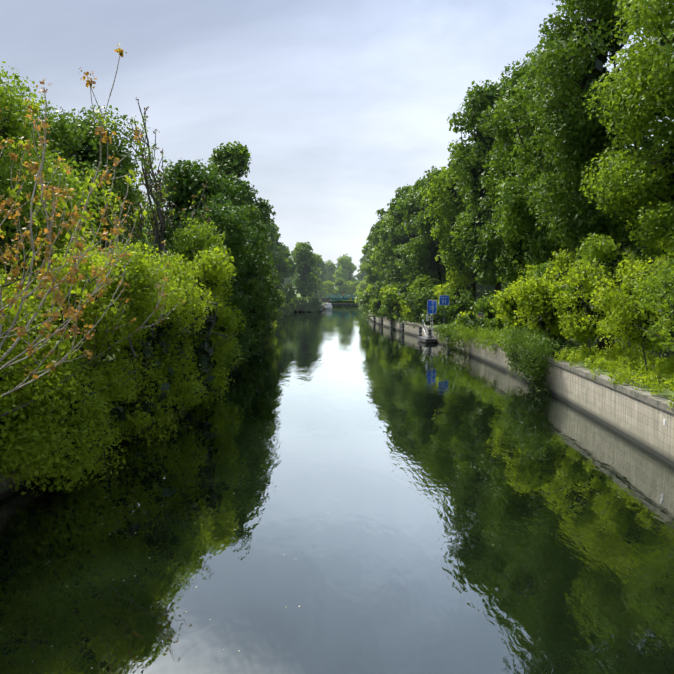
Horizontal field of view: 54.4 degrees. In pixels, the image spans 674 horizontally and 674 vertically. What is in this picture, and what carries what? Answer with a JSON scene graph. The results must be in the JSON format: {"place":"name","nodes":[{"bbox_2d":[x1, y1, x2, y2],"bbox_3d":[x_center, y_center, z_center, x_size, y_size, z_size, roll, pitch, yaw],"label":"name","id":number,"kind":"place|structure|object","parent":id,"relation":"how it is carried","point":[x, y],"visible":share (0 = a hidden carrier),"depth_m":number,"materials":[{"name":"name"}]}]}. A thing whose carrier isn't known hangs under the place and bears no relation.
{"place":"outdoors","nodes":[
{"label":"outdoors","id":0,"kind":"place"},
{"bbox_2d":[0,305,673,673],"bbox_3d":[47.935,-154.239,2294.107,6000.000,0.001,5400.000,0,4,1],"label":"water","id":1,"kind":"structure","parent":0,"point":[479,517],"depth_m":16.64,"materials":[{"name":"liquid"}]},
{"bbox_2d":[0,292,673,399],"bbox_3d":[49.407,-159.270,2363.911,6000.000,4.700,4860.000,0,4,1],"label":"ground","id":2,"kind":"structure","parent":0,"point":[665,393],"depth_m":36.37,"materials":[{"name":"green plant"}]},
{"bbox_2d":[0,261,93,481],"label":"bush","id":3,"kind":"object","parent":2,"relation":"on","point":[7,382],"visible":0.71,"depth_m":17.51,"materials":[{"name":"green plant"}]},
{"bbox_2d":[0,61,121,327],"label":"tree","id":4,"kind":"object","parent":2,"relation":"on","point":[13,120],"visible":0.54,"depth_m":25.69,"materials":[{"name":"green plant"}]},
{"bbox_2d":[0,240,137,496],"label":"bush","id":5,"kind":"object","parent":2,"relation":"on","point":[75,464],"visible":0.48,"depth_m":20.03,"materials":[{"name":"green plant"}]},
{"bbox_2d":[0,43,146,396],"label":"sparse tree","id":6,"kind":"object","parent":2,"relation":"on","point":[49,240],"visible":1,"depth_m":15.35,"materials":[{"name":"orange plant"}]},
{"bbox_2d":[9,102,157,280],"bbox_3d":[-15.450,-6.078,37.715,10.741,14.855,11.301,0,4,1],"label":"tree","id":7,"kind":"object","parent":2,"relation":"on","point":[79,140],"visible":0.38,"depth_m":36.42,"materials":[{"name":"green plant"}]},
{"bbox_2d":[14,240,186,455],"bbox_3d":[-9.062,0.521,24.502,6.203,8.437,5.986,0,4,1],"label":"bush","id":8,"kind":"object","parent":2,"relation":"on","point":[139,281],"visible":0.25,"depth_m":23.22,"materials":[{"name":"green plant"}]},
{"bbox_2d":[29,176,184,394],"bbox_3d":[-7.713,-1.355,22.841,4.642,7.930,6.394,-4,5,-42],"label":"sparse tree","id":9,"kind":"object","parent":2,"relation":"on","point":[111,246],"visible":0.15,"depth_m":22.09,"materials":[{"name":"brown plant"}]},
{"bbox_2d":[0,329,245,490],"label":"riverbank","id":10,"kind":"structure","parent":2,"relation":"on","point":[120,404],"depth_m":26.97,"materials":[{"name":"green plant"}]},
{"bbox_2d":[96,249,202,446],"bbox_3d":[-8.275,0.522,27.664,4.941,8.289,6.392,0,4,1],"label":"bush","id":11,"kind":"object","parent":2,"relation":"on","point":[147,380],"visible":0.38,"depth_m":27.45,"materials":[{"name":"green plant"}]},
{"bbox_2d":[141,206,168,259],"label":"tree","id":12,"kind":"object","parent":2,"relation":"on","point":[151,232],"depth_m":104.20,"materials":[{"name":"green plant"}]},
{"bbox_2d":[110,97,218,268],"bbox_3d":[-12.140,-7.239,43.528,6.785,16.535,7.354,-3,5,-36],"label":"sparse tree","id":13,"kind":"object","parent":2,"relation":"on","point":[158,194],"visible":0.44,"depth_m":42.45,"materials":[{"name":"grey plant"}]},
{"bbox_2d":[0,302,330,499],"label":"riverbank","id":14,"kind":"structure","parent":2,"relation":"on","point":[5,493],"depth_m":20.05,"materials":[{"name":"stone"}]},
{"bbox_2d":[294,296,321,311],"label":"bush","id":15,"kind":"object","parent":14,"relation":"attached to","point":[314,304],"depth_m":193.12,"materials":[{"name":"green plant"}]},
{"bbox_2d":[123,249,211,425],"bbox_3d":[-8.179,0.039,31.443,4.434,8.433,6.047,0,4,1],"label":"bush","id":16,"kind":"object","parent":2,"relation":"on","point":[187,391],"visible":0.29,"depth_m":30.57,"materials":[{"name":"green plant"}]},
{"bbox_2d":[122,158,247,266],"bbox_3d":[-12.947,-7.695,57.690,10.548,15.704,10.539,0,4,1],"label":"tree","id":17,"kind":"object","parent":2,"relation":"on","point":[191,180],"visible":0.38,"depth_m":56.03,"materials":[{"name":"green plant"}]},
{"bbox_2d":[177,283,231,407],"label":"bush","id":18,"kind":"object","parent":2,"relation":"on","point":[204,357],"visible":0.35,"depth_m":33.90,"materials":[{"name":"green plant"}]},
{"bbox_2d":[166,217,244,379],"bbox_3d":[-8.988,-1.780,41.027,5.846,11.301,5.362,0,4,1],"label":"bush","id":19,"kind":"object","parent":2,"relation":"on","point":[194,243],"visible":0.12,"depth_m":40.13,"materials":[{"name":"green plant"}]},
{"bbox_2d":[173,246,245,402],"bbox_3d":[-8.099,-0.606,36.957,5.725,9.068,5.629,0,4,1],"label":"bush","id":20,"kind":"object","parent":2,"relation":"on","point":[209,266],"visible":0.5,"depth_m":36.72,"materials":[{"name":"green plant"}]},
{"bbox_2d":[172,197,256,379],"bbox_3d":[-8.597,-3.227,45.968,5.856,13.292,6.203,0,4,1],"label":"bush","id":21,"kind":"object","parent":2,"relation":"on","point":[231,229],"visible":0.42,"depth_m":45.11,"materials":[{"name":"green plant"}]},
{"bbox_2d":[194,193,265,359],"bbox_3d":[-8.860,-4.110,50.912,5.357,13.988,6.000,2,5,29],"label":"tree","id":22,"kind":"object","parent":2,"relation":"on","point":[245,340],"visible":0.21,"depth_m":50.81,"materials":[{"name":"green plant"}]},
{"bbox_2d":[207,141,275,256],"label":"tree","id":23,"kind":"object","parent":2,"relation":"on","point":[227,160],"visible":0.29,"depth_m":83.22,"materials":[{"name":"green plant"}]},
{"bbox_2d":[222,205,274,356],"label":"bush","id":24,"kind":"object","parent":2,"relation":"on","point":[263,230],"visible":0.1,"depth_m":61.12,"materials":[{"name":"green plant"}]},
{"bbox_2d":[225,204,272,363],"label":"bush","id":25,"kind":"object","parent":2,"relation":"on","point":[251,290],"visible":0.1,"depth_m":55.48,"materials":[{"name":"green plant"}]},
{"bbox_2d":[243,232,279,351],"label":"bush","id":26,"kind":"object","parent":2,"relation":"on","point":[257,329],"visible":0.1,"depth_m":65.14,"materials":[{"name":"green plant"}]},
{"bbox_2d":[249,242,278,335],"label":"bush","id":27,"kind":"object","parent":2,"relation":"on","point":[268,327],"depth_m":70.65,"materials":[{"name":"green plant"}]},
{"bbox_2d":[260,245,279,341],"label":"bush","id":28,"kind":"object","parent":2,"relation":"on","point":[272,318],"visible":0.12,"depth_m":75.88,"materials":[{"name":"green plant"}]},
{"bbox_2d":[262,216,278,256],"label":"tree","id":29,"kind":"object","parent":2,"relation":"on","point":[272,235],"visible":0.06,"depth_m":137.02,"materials":[{"name":"green plant"}]},
{"bbox_2d":[267,218,279,263],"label":"tree","id":30,"kind":"object","parent":2,"relation":"on","point":[277,247],"visible":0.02,"depth_m":151.67,"materials":[{"name":"green plant"}]},
{"bbox_2d":[268,265,285,322],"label":"bush","id":31,"kind":"object","parent":2,"relation":"on","point":[282,297],"visible":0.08,"depth_m":88.19,"materials":[{"name":"green plant"}]},
{"bbox_2d":[271,224,293,279],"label":"tree","id":32,"kind":"object","parent":2,"relation":"on","point":[282,266],"visible":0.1,"depth_m":165.87,"materials":[{"name":"green plant"}]},
{"bbox_2d":[275,236,298,282],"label":"tree","id":33,"kind":"object","parent":2,"relation":"on","point":[287,255],"visible":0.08,"depth_m":181.60,"materials":[{"name":"green plant"}]},
{"bbox_2d":[282,289,293,315],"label":"tree","id":34,"kind":"object","parent":2,"relation":"on","point":[288,308],"visible":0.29,"depth_m":163.11,"materials":[{"name":"green plant"}]},
{"bbox_2d":[284,286,295,306],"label":"tree","id":35,"kind":"object","parent":2,"relation":"on","point":[289,292],"visible":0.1,"depth_m":170.55,"materials":[{"name":"green plant"}]},
{"bbox_2d":[285,282,296,313],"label":"tree","id":36,"kind":"object","parent":2,"relation":"on","point":[289,285],"visible":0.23,"depth_m":177.67,"materials":[{"name":"green plant"}]},
{"bbox_2d":[291,241,317,301],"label":"tree","id":37,"kind":"object","parent":2,"relation":"on","point":[305,279],"visible":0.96,"depth_m":201.29,"materials":[{"name":"green plant"}]},
{"bbox_2d":[287,242,321,296],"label":"tree","id":38,"kind":"object","parent":2,"relation":"on","point":[295,275],"visible":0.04,"depth_m":289.45,"materials":[{"name":"green plant"}]},
{"bbox_2d":[295,250,320,301],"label":"tree","id":39,"kind":"object","parent":2,"relation":"on","point":[316,272],"visible":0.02,"depth_m":220.49,"materials":[{"name":"green plant"}]},
{"bbox_2d":[310,253,322,301],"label":"tree","id":40,"kind":"object","parent":2,"relation":"on","point":[318,281],"visible":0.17,"depth_m":240.22,"materials":[{"name":"green plant"}]},
{"bbox_2d":[311,278,325,299],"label":"willow","id":41,"kind":"object","parent":2,"relation":"on","point":[319,294],"visible":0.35,"depth_m":318.83,"materials":[{"name":"green plant"}]},
{"bbox_2d":[318,256,329,287],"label":"tree","id":42,"kind":"object","parent":2,"relation":"on","point":[324,270],"visible":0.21,"depth_m":367.02,"materials":[{"name":"green plant"}]},
{"bbox_2d":[322,280,334,299],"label":"tree","id":43,"kind":"object","parent":2,"relation":"on","point":[328,285],"visible":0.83,"depth_m":320.62,"materials":[{"name":"green plant"}]},
{"bbox_2d":[322,260,337,288],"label":"tree","id":44,"kind":"object","parent":2,"relation":"on","point":[331,267],"visible":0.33,"depth_m":435.11,"materials":[{"name":"green plant"}]},
{"bbox_2d":[321,295,353,303],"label":"foot bridge","id":45,"kind":"structure","parent":2,"relation":"on","point":[327,299],"depth_m":265.56,"materials":[{"name":"teal paint"}]},
{"bbox_2d":[319,299,356,304],"bbox_3d":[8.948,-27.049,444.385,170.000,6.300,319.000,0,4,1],"label":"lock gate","id":46,"kind":"structure","parent":2,"relation":"on","point":[346,302],"depth_m":304.39,"materials":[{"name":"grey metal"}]},
{"bbox_2d":[333,277,349,299],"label":"willow","id":47,"kind":"object","parent":2,"relation":"on","point":[340,284],"visible":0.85,"depth_m":318.81,"materials":[{"name":"green plant"}]},
{"bbox_2d":[332,253,357,286],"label":"tree","id":48,"kind":"object","parent":2,"relation":"on","point":[346,269],"visible":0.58,"depth_m":384.34,"materials":[{"name":"green plant"}]},
{"bbox_2d":[344,281,355,297],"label":"tree","id":49,"kind":"object","parent":2,"relation":"on","point":[349,284],"visible":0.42,"depth_m":320.23,"materials":[{"name":"green plant"}]},
{"bbox_2d":[348,280,359,297],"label":"tree","id":50,"kind":"object","parent":2,"relation":"on","point":[356,284],"visible":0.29,"depth_m":320.37,"materials":[{"name":"green plant"}]},
{"bbox_2d":[356,255,366,280],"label":"tree","id":51,"kind":"object","parent":2,"relation":"on","point":[360,276],"visible":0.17,"depth_m":403.84,"materials":[{"name":"green plant"}]},
{"bbox_2d":[357,239,370,280],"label":"tree","id":52,"kind":"object","parent":2,"relation":"on","point":[365,249],"visible":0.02,"depth_m":229.49,"materials":[{"name":"green plant"}]},
{"bbox_2d":[357,301,371,320],"bbox_3d":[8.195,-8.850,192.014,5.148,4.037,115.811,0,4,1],"label":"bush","id":53,"kind":"object","parent":2,"relation":"on","point":[364,310],"visible":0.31,"depth_m":148.53,"materials":[{"name":"green plant"}]},
{"bbox_2d":[359,290,376,308],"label":"tree","id":54,"kind":"object","parent":2,"relation":"on","point":[366,298],"visible":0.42,"depth_m":131.73,"materials":[{"name":"green plant"}]},
{"bbox_2d":[368,297,383,316],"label":"bush","id":55,"kind":"object","parent":2,"relation":"on","point":[374,306],"visible":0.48,"depth_m":121.64,"materials":[{"name":"green plant"}]},
{"bbox_2d":[364,208,388,284],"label":"tree","id":56,"kind":"object","parent":2,"relation":"on","point":[370,278],"visible":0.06,"depth_m":162.65,"materials":[{"name":"green plant"}]},
{"bbox_2d":[372,281,387,301],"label":"tree","id":57,"kind":"object","parent":2,"relation":"on","point":[378,286],"visible":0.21,"depth_m":126.18,"materials":[{"name":"green plant"}]},
{"bbox_2d":[370,215,395,282],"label":"tree","id":58,"kind":"object","parent":2,"relation":"on","point":[383,263],"visible":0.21,"depth_m":147.90,"materials":[{"name":"green plant"}]},
{"bbox_2d":[377,298,395,318],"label":"bush","id":59,"kind":"object","parent":2,"relation":"on","point":[386,310],"visible":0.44,"depth_m":106.11,"materials":[{"name":"green plant"}]},
{"bbox_2d":[375,208,401,272],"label":"tree","id":60,"kind":"object","parent":2,"relation":"on","point":[383,233],"visible":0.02,"depth_m":133.92,"materials":[{"name":"green plant"}]},
{"bbox_2d":[379,285,403,307],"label":"bush","id":61,"kind":"object","parent":2,"relation":"on","point":[385,288],"visible":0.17,"depth_m":115.52,"materials":[{"name":"green plant"}]},
{"bbox_2d":[378,288,406,319],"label":"bush","id":62,"kind":"object","parent":2,"relation":"on","point":[393,298],"visible":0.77,"depth_m":102.26,"materials":[{"name":"green plant"}]},
{"bbox_2d":[375,184,415,287],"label":"tree","id":63,"kind":"object","parent":2,"relation":"on","point":[396,220],"visible":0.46,"depth_m":121.73,"materials":[{"name":"green plant"}]},
{"bbox_2d":[388,283,408,296],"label":"tree","id":64,"kind":"object","parent":2,"relation":"on","point":[399,287],"visible":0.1,"depth_m":114.74,"materials":[{"name":"green plant"}]},
{"bbox_2d":[393,272,410,288],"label":"tree","id":65,"kind":"object","parent":2,"relation":"on","point":[399,279],"visible":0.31,"depth_m":120.59,"materials":[{"name":"green plant"}]},
{"bbox_2d":[398,293,419,321],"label":"bush","id":66,"kind":"object","parent":2,"relation":"on","point":[404,305],"visible":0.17,"depth_m":97.10,"materials":[{"name":"green plant"}]},
{"bbox_2d":[402,291,434,320],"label":"bush","id":67,"kind":"object","parent":2,"relation":"on","point":[417,303],"visible":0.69,"depth_m":91.03,"materials":[{"name":"green plant"}]},
{"bbox_2d":[392,176,446,287],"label":"tree","id":68,"kind":"object","parent":2,"relation":"on","point":[408,207],"visible":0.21,"depth_m":109.87,"materials":[{"name":"green plant"}]},
{"bbox_2d":[406,274,440,294],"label":"tree","id":69,"kind":"object","parent":2,"relation":"on","point":[423,281],"visible":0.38,"depth_m":96.47,"materials":[{"name":"green plant"}]},
{"bbox_2d":[418,309,440,324],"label":"bush","id":70,"kind":"object","parent":2,"relation":"on","point":[434,318],"visible":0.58,"depth_m":87.94,"materials":[{"name":"green plant"}]},
{"bbox_2d":[405,165,458,284],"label":"tree","id":71,"kind":"object","parent":2,"relation":"on","point":[424,248],"visible":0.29,"depth_m":99.20,"materials":[{"name":"green plant"}]},
{"bbox_2d":[416,281,451,322],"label":"bush","id":72,"kind":"object","parent":2,"relation":"on","point":[443,319],"visible":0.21,"depth_m":92.67,"materials":[{"name":"green plant"}]},
{"bbox_2d":[439,295,448,304],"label":"sign","id":73,"kind":"object","parent":2,"relation":"on","point":[443,299],"visible":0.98,"depth_m":77.34,"materials":[{"name":"blue metal"}]},
{"bbox_2d":[429,319,469,353],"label":"ivy","id":74,"kind":"object","parent":2,"relation":"on","point":[444,332],"visible":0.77,"depth_m":67.46,"materials":[{"name":"green plant"}]},
{"bbox_2d":[419,144,482,307],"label":"tree","id":75,"kind":"object","parent":2,"relation":"on","point":[450,205],"visible":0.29,"depth_m":87.16,"materials":[{"name":"green plant"}]},
{"bbox_2d":[431,273,478,311],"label":"bush","id":76,"kind":"object","parent":2,"relation":"on","point":[456,283],"visible":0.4,"depth_m":86.25,"materials":[{"name":"green plant"}]},
{"bbox_2d":[437,288,481,322],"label":"bush","id":77,"kind":"object","parent":2,"relation":"on","point":[460,301],"visible":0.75,"depth_m":81.35,"materials":[{"name":"green plant"}]},
{"bbox_2d":[449,312,490,332],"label":"bush","id":78,"kind":"object","parent":2,"relation":"on","point":[473,321],"visible":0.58,"depth_m":62.86,"materials":[{"name":"green plant"}]},
{"bbox_2d":[459,273,484,301],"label":"tree","id":79,"kind":"object","parent":2,"relation":"on","point":[478,287],"visible":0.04,"depth_m":133.78,"materials":[{"name":"green plant"}]},
{"bbox_2d":[447,79,510,296],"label":"tree","id":80,"kind":"object","parent":2,"relation":"on","point":[481,99],"visible":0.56,"depth_m":76.64,"materials":[{"name":"green plant"}]},
{"bbox_2d":[468,291,500,320],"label":"bush","id":81,"kind":"object","parent":2,"relation":"on","point":[485,307],"visible":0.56,"depth_m":71.75,"materials":[{"name":"green plant"}]},
{"bbox_2d":[478,280,504,293],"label":"tree","id":82,"kind":"object","parent":2,"relation":"on","point":[487,287],"depth_m":122.38,"materials":[{"name":"green plant"}]},
{"bbox_2d":[475,316,509,333],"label":"bush","id":83,"kind":"object","parent":2,"relation":"on","point":[496,323],"visible":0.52,"depth_m":57.53,"materials":[{"name":"green plant"}]},
{"bbox_2d":[457,325,544,362],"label":"bush","id":84,"kind":"object","parent":2,"relation":"on","point":[479,334],"visible":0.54,"depth_m":55.27,"materials":[{"name":"green plant"}]},
{"bbox_2d":[489,292,538,338],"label":"bush","id":85,"kind":"object","parent":2,"relation":"on","point":[492,311],"depth_m":52.96,"materials":[{"name":"green plant"}]},
{"bbox_2d":[488,282,547,333],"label":"shrub","id":86,"kind":"object","parent":2,"relation":"on","point":[508,306],"visible":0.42,"depth_m":48.14,"materials":[{"name":"green plant"}]},
{"bbox_2d":[368,311,673,466],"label":"quay wall","id":87,"kind":"structure","parent":2,"relation":"on","point":[634,415],"depth_m":30.11,"materials":[{"name":"concrete"}]},
{"bbox_2d":[370,311,423,327],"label":"ivy","id":88,"kind":"object","parent":87,"relation":"on","point":[420,321],"visible":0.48,"depth_m":99.44,"materials":[{"name":"green plant"}]},
{"bbox_2d":[417,300,436,341],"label":"sign","id":89,"kind":"object","parent":87,"relation":"attached to","point":[431,307],"visible":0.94,"depth_m":79.39,"materials":[{"name":"blue metal"}]},
{"bbox_2d":[502,262,540,326],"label":"shrub","id":90,"kind":"object","parent":2,"relation":"on","point":[530,270],"depth_m":50.52,"materials":[{"name":"green plant"}]},
{"bbox_2d":[476,60,566,288],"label":"tree","id":91,"kind":"object","parent":2,"relation":"on","point":[512,260],"visible":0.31,"depth_m":65.97,"materials":[{"name":"green plant"}]},
{"bbox_2d":[507,258,547,337],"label":"bush","id":92,"kind":"object","parent":2,"relation":"on","point":[525,271],"visible":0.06,"depth_m":55.06,"materials":[{"name":"green plant"}]},
{"bbox_2d":[504,275,571,339],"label":"shrub","id":93,"kind":"object","parent":2,"relation":"on","point":[537,296],"visible":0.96,"depth_m":41.88,"materials":[{"name":"green plant"}]},
{"bbox_2d":[500,324,584,394],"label":"bush","id":94,"kind":"object","parent":2,"relation":"on","point":[529,341],"visible":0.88,"depth_m":39.74,"materials":[{"name":"green plant"}]},
{"bbox_2d":[507,338,579,389],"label":"bush","id":95,"kind":"object","parent":2,"relation":"on","point":[530,377],"visible":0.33,"depth_m":40.13,"materials":[{"name":"green plant"}]},
{"bbox_2d":[489,46,599,265],"bbox_3d":[18.326,-12.144,55.094,10.686,24.902,13.856,0,4,1],"label":"tree","id":96,"kind":"object","parent":2,"relation":"on","point":[543,245],"visible":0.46,"depth_m":55.00,"materials":[{"name":"green plant"}]},
{"bbox_2d":[520,260,584,343],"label":"bush","id":97,"kind":"object","parent":2,"relation":"on","point":[541,270],"visible":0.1,"depth_m":48.50,"materials":[{"name":"green plant"}]},
{"bbox_2d":[540,248,599,340],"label":"shrub","id":98,"kind":"object","parent":2,"relation":"on","point":[560,261],"visible":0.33,"depth_m":44.73,"materials":[{"name":"green plant"}]},
{"bbox_2d":[476,289,671,344],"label":"hedge","id":99,"kind":"object","parent":2,"relation":"on","point":[485,294],"depth_m":97.03,"materials":[{"name":"green plant"}]},
{"bbox_2d":[551,258,621,362],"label":"shrub","id":100,"kind":"object","parent":2,"relation":"on","point":[583,326],"visible":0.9,"depth_m":36.07,"materials":[{"name":"green plant"}]},
{"bbox_2d":[521,0,673,349],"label":"tree","id":101,"kind":"object","parent":2,"relation":"on","point":[586,44],"visible":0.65,"depth_m":43.10,"materials":[{"name":"green plant"}]},
{"bbox_2d":[562,233,649,349],"bbox_3d":[16.371,-2.500,39.454,5.235,7.418,5.090,3,5,36],"label":"shrub","id":102,"kind":"object","parent":2,"relation":"on","point":[605,252],"visible":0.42,"depth_m":38.23,"materials":[{"name":"green plant"}]},
{"bbox_2d":[554,342,673,409],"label":"ground cover","id":103,"kind":"object","parent":2,"relation":"on","point":[605,357],"visible":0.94,"depth_m":31.93,"materials":[{"name":"green plant"}]},
{"bbox_2d":[579,0,673,258],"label":"tree","id":104,"kind":"object","parent":2,"relation":"on","point":[626,182],"visible":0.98,"depth_m":34.47,"materials":[{"name":"green plant"}]},
{"bbox_2d":[588,258,671,369],"bbox_3d":[13.707,-0.938,30.788,4.512,5.535,3.766,-3,5,-37],"label":"shrub","id":105,"kind":"object","parent":2,"relation":"on","point":[625,308],"visible":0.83,"depth_m":30.26,"materials":[{"name":"green plant"}]},
{"bbox_2d":[607,227,673,361],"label":"shrub","id":106,"kind":"object","parent":2,"relation":"on","point":[670,249],"visible":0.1,"depth_m":32.63,"materials":[{"name":"green plant"}]},
{"bbox_2d":[618,125,672,291],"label":"tree","id":107,"kind":"object","parent":2,"relation":"on","point":[637,251],"visible":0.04,"depth_m":67.92,"materials":[{"name":"green plant"}]},
{"bbox_2d":[628,252,673,358],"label":"shrub","id":108,"kind":"object","parent":2,"relation":"on","point":[665,282],"visible":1,"depth_m":24.79,"materials":[{"name":"green plant"}]},
{"bbox_2d":[646,16,673,142],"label":"tree","id":109,"kind":"object","parent":2,"relation":"on","point":[667,52],"visible":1,"depth_m":24.68,"materials":[{"name":"green plant"}]},
{"bbox_2d":[0,0,673,290],"label":"sky","id":110,"kind":"structure","parent":0,"point":[338,106],"materials":[{"name":"white"}]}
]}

